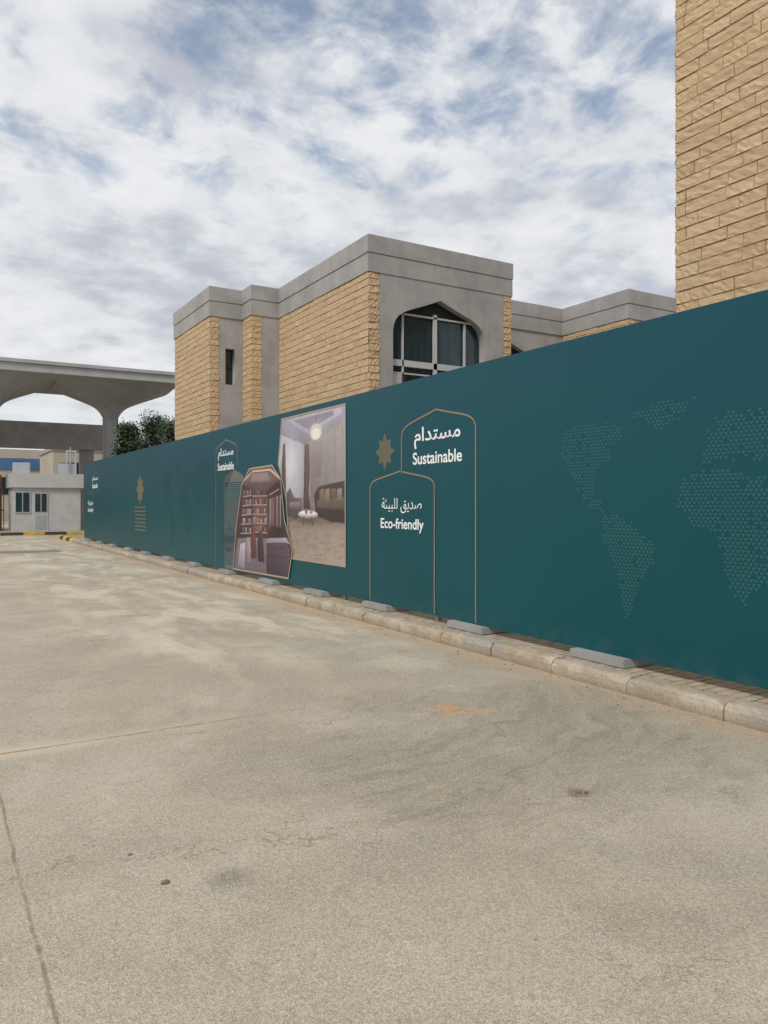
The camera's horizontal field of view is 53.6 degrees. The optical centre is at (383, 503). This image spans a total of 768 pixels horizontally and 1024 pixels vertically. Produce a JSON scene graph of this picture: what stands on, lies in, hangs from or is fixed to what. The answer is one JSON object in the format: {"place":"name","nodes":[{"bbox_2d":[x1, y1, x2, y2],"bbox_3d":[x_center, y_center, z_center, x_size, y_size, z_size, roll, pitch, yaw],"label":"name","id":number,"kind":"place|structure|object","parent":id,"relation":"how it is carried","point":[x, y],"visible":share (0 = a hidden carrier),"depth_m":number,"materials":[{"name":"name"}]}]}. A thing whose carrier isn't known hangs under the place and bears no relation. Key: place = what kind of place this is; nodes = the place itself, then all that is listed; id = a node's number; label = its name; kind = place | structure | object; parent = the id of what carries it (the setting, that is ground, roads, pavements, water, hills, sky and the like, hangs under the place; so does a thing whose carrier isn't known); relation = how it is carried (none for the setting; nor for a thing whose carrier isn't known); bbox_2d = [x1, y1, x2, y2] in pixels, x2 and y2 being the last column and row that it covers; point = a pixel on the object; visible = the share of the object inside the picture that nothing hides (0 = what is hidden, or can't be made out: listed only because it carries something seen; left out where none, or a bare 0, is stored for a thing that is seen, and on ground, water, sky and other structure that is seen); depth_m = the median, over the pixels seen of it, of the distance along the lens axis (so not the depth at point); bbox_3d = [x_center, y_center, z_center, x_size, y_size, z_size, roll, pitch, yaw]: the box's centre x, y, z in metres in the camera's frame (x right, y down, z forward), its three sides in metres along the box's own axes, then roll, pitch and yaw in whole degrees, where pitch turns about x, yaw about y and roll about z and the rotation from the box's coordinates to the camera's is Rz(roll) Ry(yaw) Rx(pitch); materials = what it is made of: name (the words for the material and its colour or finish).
{"place":"outdoors","nodes":[
{"label":"outdoors","id":0,"kind":"place"},
{"bbox_2d":[0,449,41,520],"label":"block","id":1,"kind":"structure","parent":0,"point":[19,453],"depth_m":67.54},
{"bbox_2d":[2,477,7,493],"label":"window","id":2,"kind":"structure","parent":1,"relation":"attached to","point":[4,485],"depth_m":67.23,"materials":[{"name":"black glass"}]},
{"bbox_2d":[0,458,38,469],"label":"blue fascia","id":3,"kind":"structure","parent":1,"relation":"attached to","point":[5,463],"depth_m":67.69,"materials":[{"name":"blue metal"}]},
{"bbox_2d":[2,521,83,537],"bbox_3d":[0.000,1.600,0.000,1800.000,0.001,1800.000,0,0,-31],"label":"ground","id":4,"kind":"structure","parent":0,"point":[70,535],"depth_m":37.64,"materials":[{"name":"beige concrete"}]},
{"bbox_2d":[79,450,93,527],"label":"pier","id":5,"kind":"structure","parent":4,"relation":"on","point":[86,456],"depth_m":48.25,"materials":[{"name":"grey concrete"}]},
{"bbox_2d":[0,420,101,450],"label":"beam","id":6,"kind":"structure","parent":5,"relation":"on","point":[38,435],"depth_m":47.07,"materials":[{"name":"grey concrete"}]},
{"bbox_2d":[0,357,174,458],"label":"entrance canopy","id":7,"kind":"object","parent":4,"relation":"on","point":[109,394],"visible":0.99,"depth_m":41.19,"materials":[{"name":"concrete"}]},
{"bbox_2d":[110,420,148,456],"bbox_3d":[-12.309,-1.292,37.322,2.406,5.794,2.779,0,0,-31],"label":"broadleaf tree","id":8,"kind":"object","parent":4,"relation":"on","point":[128,441],"visible":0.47,"depth_m":37.09,"materials":[{"name":"green plant"}]},
{"bbox_2d":[138,409,172,446],"bbox_3d":[-11.611,-1.609,39.202,3.044,6.426,2.820,0,0,25],"label":"broadleaf tree","id":9,"kind":"object","parent":4,"relation":"on","point":[151,427],"visible":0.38,"depth_m":38.77,"materials":[{"name":"green plant"}]},
{"bbox_2d":[143,411,173,443],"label":"broadleaf tree","id":10,"kind":"object","parent":4,"relation":"on","point":[163,425],"visible":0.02,"depth_m":42.33,"materials":[{"name":"green plant"}]},
{"bbox_2d":[153,419,174,445],"bbox_3d":[-9.904,-1.378,36.144,2.611,5.966,2.799,0,0,-3],"label":"broadleaf tree","id":11,"kind":"object","parent":4,"relation":"on","point":[169,431],"visible":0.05,"depth_m":36.01,"materials":[{"name":"green plant"}]},
{"bbox_2d":[175,329,207,435],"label":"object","id":12,"kind":"object","parent":4,"relation":"on","point":[188,389],"visible":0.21,"depth_m":28.05,"materials":[{"name":"beige stone"}]},
{"bbox_2d":[174,317,209,439],"bbox_3d":[-7.038,-2.390,27.739,0.037,7.975,4.354,0,0,-31],"label":"stone face","id":13,"kind":"object","parent":4,"relation":"on","point":[196,365],"visible":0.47,"depth_m":27.53},
{"bbox_2d":[210,316,218,431],"bbox_3d":[-5.795,-2.390,25.958,0.325,7.975,0.032,0,0,-31],"label":"stone return","id":14,"kind":"object","parent":4,"relation":"on","point":[214,383],"visible":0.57,"depth_m":25.96,"materials":[{"name":"stone"}]},
{"bbox_2d":[219,317,242,428],"bbox_3d":[-5.365,-2.390,26.399,0.850,7.980,0.300,0,0,-31],"label":"end bay front","id":15,"kind":"object","parent":4,"relation":"on","point":[230,396],"visible":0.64,"depth_m":26.28,"materials":[{"name":"grey concrete"}]},
{"bbox_2d":[225,350,231,384],"bbox_3d":[-5.450,-4.700,26.463,0.400,1.400,0.020,0,0,-31],"label":"slit window glass","id":16,"kind":"object","parent":15,"relation":"attached to","point":[228,364],"visible":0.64,"depth_m":26.47,"materials":[{"name":"black glass"}]},
{"bbox_2d":[242,316,251,422],"bbox_3d":[-4.706,-2.390,26.098,0.037,7.975,0.885,0,0,-31],"label":"stone face","id":17,"kind":"object","parent":4,"relation":"on","point":[246,385],"visible":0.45,"depth_m":26.08},
{"bbox_2d":[243,318,261,422],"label":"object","id":18,"kind":"object","parent":4,"relation":"on","point":[252,367],"visible":0.14,"depth_m":25.86,"materials":[{"name":"beige stone"}]},
{"bbox_2d":[262,316,278,417],"bbox_3d":[-3.889,-2.390,26.093,0.630,7.980,0.014,0,0,-31],"label":"step bay front","id":19,"kind":"object","parent":18,"relation":"attached to","point":[270,366],"visible":0.36,"depth_m":26.08,"materials":[{"name":"grey concrete"}]},
{"bbox_2d":[251,315,261,420],"bbox_3d":[-4.326,-2.390,25.821,0.384,7.975,0.034,0,0,-31],"label":"stone return","id":20,"kind":"object","parent":4,"relation":"on","point":[256,365],"visible":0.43,"depth_m":25.83,"materials":[{"name":"stone"}]},
{"bbox_2d":[279,271,368,413],"bbox_3d":[-2.021,-2.390,23.555,0.037,7.975,6.244,0,0,-31],"label":"stone face","id":21,"kind":"object","parent":4,"relation":"on","point":[354,293],"visible":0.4,"depth_m":23.11},
{"bbox_2d":[363,272,378,387],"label":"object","id":22,"kind":"object","parent":4,"relation":"on","point":[368,333],"visible":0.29,"depth_m":20.97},
{"bbox_2d":[368,271,378,390],"bbox_3d":[-0.278,-2.390,20.959,0.344,7.975,0.054,0,0,-31],"label":"stone return","id":23,"kind":"object","parent":4,"relation":"on","point":[373,377],"visible":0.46,"depth_m":20.96,"materials":[{"name":"stone"}]},
{"bbox_2d":[57,535,767,732],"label":"kerb","id":24,"kind":"structure","parent":4,"relation":"on","point":[750,715],"depth_m":7.42,"materials":[{"name":"concrete"}]},
{"bbox_2d":[379,273,502,387],"bbox_3d":[1.691,-2.390,22.314,4.410,7.980,0.300,0,0,-31],"label":"arched front panel","id":25,"kind":"object","parent":4,"relation":"on","point":[481,312],"visible":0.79,"depth_m":22.03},
{"bbox_2d":[393,373,401,384],"bbox_3d":[0.323,-3.185,21.537,0.380,0.970,0.050,0,0,-31],"label":"spandrel","id":26,"kind":"object","parent":25,"relation":"attached to","point":[397,378],"visible":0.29,"depth_m":21.54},
{"bbox_2d":[401,314,403,382],"bbox_3d":[0.523,-4.050,21.668,0.050,2.700,0.070,0,0,-31],"label":"mullion","id":27,"kind":"object","parent":25,"relation":"attached to","point":[402,340],"visible":0.57,"depth_m":21.65},
{"bbox_2d":[393,372,429,376],"bbox_3d":[1.547,-3.700,22.275,3.240,0.040,0.062,0,0,-31],"label":"transom","id":28,"kind":"object","parent":25,"relation":"attached to","point":[411,374],"visible":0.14,"depth_m":21.78,"materials":[{"name":"white metal"}]},
{"bbox_2d":[393,359,461,370],"bbox_3d":[1.542,-3.990,22.283,3.240,0.180,0.080,0,0,-31],"label":"transom","id":29,"kind":"object","parent":25,"relation":"attached to","point":[420,365],"visible":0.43,"depth_m":22.01,"materials":[{"name":"white metal"}]},
{"bbox_2d":[403,303,465,321],"bbox_3d":[1.520,-5.715,22.320,3.320,0.570,0.015,0,0,-31],"label":"window head shade","id":30,"kind":"object","parent":25,"relation":"attached to","point":[438,310],"depth_m":22.30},
{"bbox_2d":[432,315,436,374],"bbox_3d":[1.485,-4.100,22.243,0.120,2.800,0.070,0,0,-31],"label":"mullion","id":31,"kind":"object","parent":25,"relation":"attached to","point":[434,340],"visible":0.64,"depth_m":22.21},
{"bbox_2d":[400,313,471,324],"bbox_3d":[1.547,-5.395,22.275,3.240,0.050,0.062,0,0,-31],"label":"transom","id":32,"kind":"object","parent":25,"relation":"attached to","point":[432,318],"visible":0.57,"depth_m":22.23,"materials":[{"name":"grey metal"}]},
{"bbox_2d":[393,315,478,381],"bbox_3d":[1.508,-4.060,22.341,3.320,2.720,0.015,0,0,-31],"label":"arched window glass","id":33,"kind":"object","parent":25,"relation":"in","point":[417,339],"visible":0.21,"depth_m":22.23,"materials":[{"name":"black glass"}]},
{"bbox_2d":[463,323,465,366],"bbox_3d":[2.403,-4.050,22.792,0.050,2.700,0.070,0,0,-31],"label":"mullion","id":34,"kind":"object","parent":25,"relation":"attached to","point":[464,344],"visible":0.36,"depth_m":22.77},
{"bbox_2d":[503,296,511,356],"bbox_3d":[3.807,-2.390,23.401,0.325,7.975,0.054,0,0,-31],"label":"stone return","id":35,"kind":"object","parent":4,"relation":"on","point":[506,326],"visible":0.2,"depth_m":23.39,"materials":[{"name":"stone"}]},
{"bbox_2d":[510,328,561,351],"bbox_3d":[4.451,-2.390,27.767,5.295,7.980,0.300,0,0,-31],"label":"arched front panel","id":36,"kind":"object","parent":4,"relation":"on","point":[522,340],"visible":0.13,"depth_m":28.18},
{"bbox_2d":[511,347,519,354],"bbox_3d":[4.397,-5.715,27.843,3.320,0.570,0.015,0,0,-31],"label":"window head shade","id":37,"kind":"object","parent":36,"relation":"attached to","point":[513,351],"depth_m":28.06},
{"bbox_2d":[562,319,628,341],"bbox_3d":[7.622,-2.390,27.596,0.037,7.975,3.205,0,0,-31],"label":"stone face","id":38,"kind":"object","parent":4,"relation":"on","point":[606,327],"visible":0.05,"depth_m":27.50},
{"bbox_2d":[628,319,634,324],"bbox_3d":[8.579,-2.390,26.313,0.345,7.975,0.033,0,0,-31],"label":"stone return","id":39,"kind":"object","parent":4,"relation":"on","point":[631,321],"visible":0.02,"depth_m":26.30,"materials":[{"name":"stone"}]},
{"bbox_2d":[675,0,676,312],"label":"stone face","id":40,"kind":"object","parent":4,"relation":"on","point":[675,160],"visible":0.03,"depth_m":12.30},
{"bbox_2d":[675,0,767,312],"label":"stone face","id":41,"kind":"object","parent":4,"relation":"on","point":[692,42],"visible":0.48,"depth_m":11.59},
{"bbox_2d":[677,0,767,304],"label":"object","id":42,"kind":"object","parent":4,"relation":"on","point":[725,160],"depth_m":11.52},
{"bbox_2d":[40,450,101,473],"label":"block","id":43,"kind":"structure","parent":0,"point":[50,461],"depth_m":58.14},
{"bbox_2d":[67,462,78,473],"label":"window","id":44,"kind":"structure","parent":43,"relation":"attached to","point":[77,468],"depth_m":58.14,"materials":[{"name":"grey glass"}]},
{"bbox_2d":[39,448,118,455],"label":"parapet","id":45,"kind":"structure","parent":43,"relation":"on","point":[42,452],"depth_m":59.37,"materials":[{"name":"grey concrete"}]},
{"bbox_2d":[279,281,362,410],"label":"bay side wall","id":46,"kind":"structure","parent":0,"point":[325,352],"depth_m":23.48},
{"bbox_2d":[0,0,676,449],"label":"sky","id":47,"kind":"structure","parent":0,"point":[154,154],"materials":[{"name":"white"}]},
{"bbox_2d":[0,525,767,1023],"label":"concrete road","id":48,"kind":"structure","parent":0,"point":[300,813],"depth_m":3.75,"materials":[{"name":"beige concrete"}]},
{"bbox_2d":[0,475,1,528],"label":"gate boundary wall","id":49,"kind":"structure","parent":48,"relation":"on","point":[1,498],"depth_m":41.74,"materials":[{"name":"beige concrete"}]},
{"bbox_2d":[0,531,83,535],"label":"painted kerb","id":50,"kind":"structure","parent":48,"relation":"on","point":[41,533],"depth_m":38.15,"materials":[{"name":"yellow paint"}]},
{"bbox_2d":[30,565,654,939],"bbox_3d":[-4.452,1.588,12.163,5.092,0.015,22.459,0,0,-31],"label":"road debris","id":51,"kind":"object","parent":48,"relation":"on","point":[166,881],"visible":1,"depth_m":4.18,"materials":[{"name":"grey stone"}]},
{"bbox_2d":[76,538,767,705],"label":"pavement","id":52,"kind":"structure","parent":0,"point":[734,690],"depth_m":7.44,"materials":[{"name":"concrete"}]},
{"bbox_2d":[84,289,767,688],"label":"construction hoarding fence","id":53,"kind":"object","parent":52,"relation":"on","point":[600,497],"visible":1,"depth_m":7.80,"materials":[{"name":"teal plastic"}]},
{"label":"gate island pavement","id":54,"kind":"structure","parent":0,"visible":0},
{"bbox_2d":[0,488,3,529],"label":"sliding gate","id":55,"kind":"structure","parent":54,"relation":"on","point":[0,508],"depth_m":39.39,"materials":[{"name":"metal"}]},
{"bbox_2d":[0,447,83,532],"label":"guard booth","id":56,"kind":"object","parent":54,"relation":"on","point":[38,502],"visible":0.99,"depth_m":39.19,"materials":[{"name":"concrete"}]},
{"bbox_2d":[16,493,21,511],"bbox_3d":[-18.486,-0.050,38.477,0.290,0.980,0.013,0,0,-31],"label":"window pane","id":57,"kind":"structure","parent":56,"relation":"in","point":[18,495],"depth_m":38.47,"materials":[{"name":"teal glass"}]},
{"bbox_2d":[14,491,29,512],"bbox_3d":[-18.354,-0.050,38.588,0.730,1.100,0.038,0,0,-31],"label":"window frame","id":58,"kind":"structure","parent":56,"relation":"in","point":[15,492],"depth_m":38.56,"materials":[{"name":"white metal"}]},
{"bbox_2d":[23,493,28,511],"bbox_3d":[-18.194,-0.050,38.652,0.290,0.980,0.013,0,0,-31],"label":"window pane","id":59,"kind":"structure","parent":56,"relation":"in","point":[25,495],"depth_m":38.64,"materials":[{"name":"teal glass"}]},
{"bbox_2d":[35,494,39,511],"bbox_3d":[-17.733,-0.025,38.928,0.245,0.930,0.013,0,0,-31],"label":"window pane","id":60,"kind":"structure","parent":56,"relation":"in","point":[37,496],"depth_m":38.91,"materials":[{"name":"grey glass"}]},
{"bbox_2d":[35,515,45,529],"bbox_3d":[-17.615,0.985,39.017,0.520,0.730,0.012,0,0,-31],"label":"door panel","id":61,"kind":"structure","parent":56,"relation":"in","point":[40,520],"depth_m":39.00,"materials":[{"name":"white metal"}]},
{"bbox_2d":[34,492,47,512],"bbox_3d":[-17.621,-0.025,39.027,0.640,1.050,0.038,0,0,-31],"label":"window frame","id":62,"kind":"structure","parent":56,"relation":"in","point":[40,493],"depth_m":39.00,"materials":[{"name":"white metal"}]},
{"bbox_2d":[34,513,47,530],"bbox_3d":[-17.624,0.975,39.033,0.680,0.930,0.022,0,0,-31],"label":"door","id":63,"kind":"structure","parent":56,"relation":"in","point":[46,514],"depth_m":39.08,"materials":[{"name":"white metal"}]},
{"bbox_2d":[41,494,46,511],"bbox_3d":[-17.480,-0.025,39.079,0.245,0.930,0.013,0,0,-31],"label":"window pane","id":64,"kind":"structure","parent":56,"relation":"in","point":[43,496],"depth_m":39.07,"materials":[{"name":"grey glass"}]},
{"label":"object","id":65,"kind":"object","parent":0,"visible":0},
{"bbox_2d":[173,233,676,339],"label":"parapet","id":66,"kind":"structure","parent":65,"relation":"on","point":[373,253],"depth_m":25.48,"materials":[{"name":"grey concrete"}]}
]}

